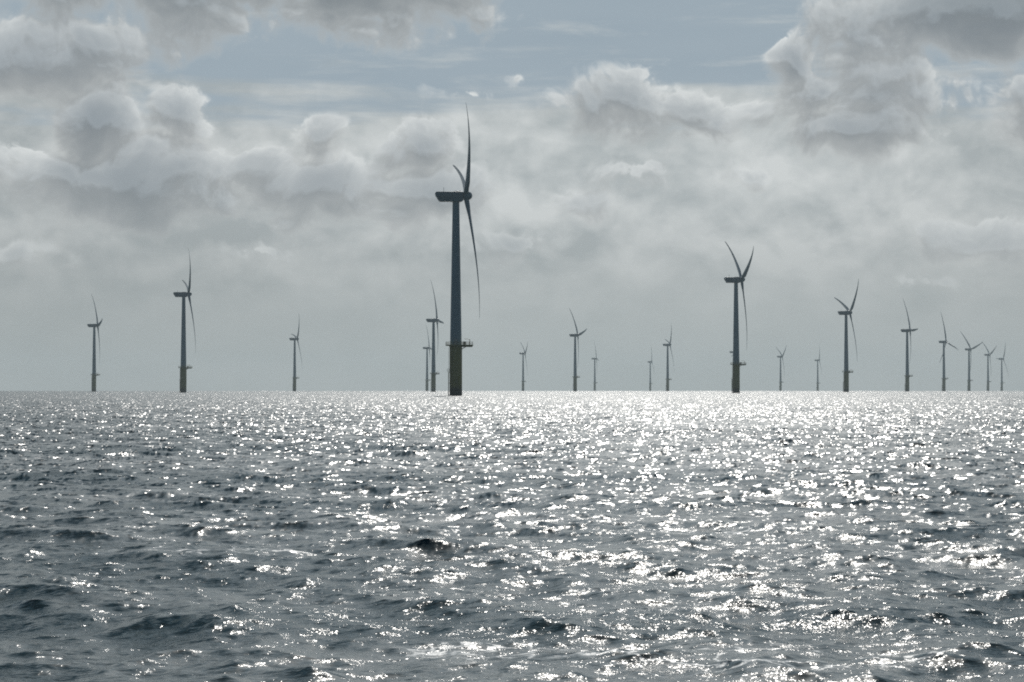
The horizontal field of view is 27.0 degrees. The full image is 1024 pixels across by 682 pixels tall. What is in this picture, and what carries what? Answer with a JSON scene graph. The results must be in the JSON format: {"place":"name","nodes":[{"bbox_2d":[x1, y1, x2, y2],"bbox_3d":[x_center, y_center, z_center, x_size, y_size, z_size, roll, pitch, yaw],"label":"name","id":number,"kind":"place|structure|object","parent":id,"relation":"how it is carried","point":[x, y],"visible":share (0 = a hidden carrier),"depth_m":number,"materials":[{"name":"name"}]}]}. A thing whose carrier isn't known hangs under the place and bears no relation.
{"place":"outdoors","nodes":[
{"label":"outdoors","id":0,"kind":"place"},
{"bbox_2d":[0,391,1023,681],"bbox_3d":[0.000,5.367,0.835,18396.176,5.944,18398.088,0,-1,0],"label":"sea water","id":1,"kind":"structure","parent":0,"point":[512,537],"depth_m":37.57,"materials":[{"name":"grey liquid"}]},
{"bbox_2d":[87,294,102,391],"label":"wind turbine","id":2,"kind":"object","parent":1,"relation":"in","point":[97,325],"visible":1,"depth_m":2570.64,"materials":[{"name":"grey paint"}]},
{"bbox_2d":[173,254,195,392],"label":"wind turbine","id":3,"kind":"object","parent":1,"relation":"in","point":[183,369],"visible":0.99,"depth_m":1732.51,"materials":[{"name":"grey paint"}]},
{"bbox_2d":[289,327,301,390],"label":"wind turbine","id":4,"kind":"object","parent":1,"relation":"in","point":[294,366],"visible":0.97,"depth_m":3258.50,"materials":[{"name":"grey paint"}]},
{"bbox_2d":[423,326,431,390],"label":"wind turbine","id":5,"kind":"object","parent":1,"relation":"in","point":[427,379],"visible":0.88,"depth_m":3950.00,"materials":[{"name":"grey paint"}]},
{"bbox_2d":[426,282,443,391],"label":"wind turbine","id":6,"kind":"object","parent":1,"relation":"in","point":[433,373],"visible":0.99,"depth_m":2381.50,"materials":[{"name":"grey paint"}]},
{"bbox_2d":[435,106,479,395],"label":"wind turbine","id":7,"kind":"object","parent":1,"relation":"in","point":[457,344],"visible":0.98,"depth_m":851.57,"materials":[{"name":"grey paint"}]},
{"bbox_2d":[519,341,527,390],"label":"wind turbine","id":8,"kind":"object","parent":1,"relation":"in","point":[522,381],"visible":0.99,"depth_m":4543.75,"materials":[{"name":"grey paint"}]},
{"bbox_2d":[569,308,586,390],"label":"wind turbine","id":9,"kind":"object","parent":1,"relation":"in","point":[575,377],"visible":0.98,"depth_m":3030.79,"materials":[{"name":"grey paint"}]},
{"bbox_2d":[591,347,598,390],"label":"wind turbine","id":10,"kind":"object","parent":1,"relation":"in","point":[595,372],"visible":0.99,"depth_m":5271.74,"materials":[{"name":"grey paint"}]},
{"bbox_2d":[647,349,653,390],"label":"wind turbine","id":11,"kind":"object","parent":1,"relation":"in","point":[650,362],"visible":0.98,"depth_m":5862.75,"materials":[{"name":"grey paint"}]},
{"bbox_2d":[663,326,673,390],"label":"wind turbine","id":12,"kind":"object","parent":1,"relation":"in","point":[667,379],"visible":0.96,"depth_m":3675.26,"materials":[{"name":"grey paint"}]},
{"bbox_2d":[724,242,753,392],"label":"wind turbine","id":13,"kind":"object","parent":1,"relation":"in","point":[736,363],"visible":0.99,"depth_m":1501.76,"materials":[{"name":"grey paint"}]},
{"bbox_2d":[777,348,785,390],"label":"wind turbine","id":14,"kind":"object","parent":1,"relation":"in","point":[780,382],"visible":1,"depth_m":4967.14,"materials":[{"name":"grey paint"}]},
{"bbox_2d":[815,347,821,390],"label":"wind turbine","id":15,"kind":"object","parent":1,"relation":"in","point":[817,387],"visible":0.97,"depth_m":5551.44,"materials":[{"name":"grey paint"}]},
{"bbox_2d":[834,279,858,391],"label":"wind turbine","id":16,"kind":"object","parent":1,"relation":"in","point":[846,369],"visible":0.98,"depth_m":2149.49,"materials":[{"name":"grey paint"}]},
{"bbox_2d":[901,300,917,390],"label":"wind turbine","id":17,"kind":"object","parent":1,"relation":"in","point":[907,375],"visible":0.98,"depth_m":2792.19,"materials":[{"name":"grey paint"}]},
{"bbox_2d":[939,314,957,390],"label":"wind turbine","id":18,"kind":"object","parent":1,"relation":"in","point":[943,376],"visible":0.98,"depth_m":3448.80,"materials":[{"name":"grey paint"}]},
{"bbox_2d":[960,331,982,390],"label":"wind turbine","id":19,"kind":"object","parent":1,"relation":"in","point":[969,349],"visible":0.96,"depth_m":4081.40,"materials":[{"name":"grey paint"}]},
{"bbox_2d":[983,343,996,390],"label":"wind turbine","id":20,"kind":"object","parent":1,"relation":"in","point":[988,356],"visible":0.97,"depth_m":4706.76,"materials":[{"name":"grey paint"}]},
{"bbox_2d":[997,342,1007,390],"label":"wind turbine","id":21,"kind":"object","parent":1,"relation":"in","point":[1001,382],"visible":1,"depth_m":5328.04,"materials":[{"name":"grey paint"}]},
{"bbox_2d":[0,0,1023,390],"label":"sky","id":22,"kind":"structure","parent":0,"point":[298,152],"materials":[{"name":"grey"}]}
]}

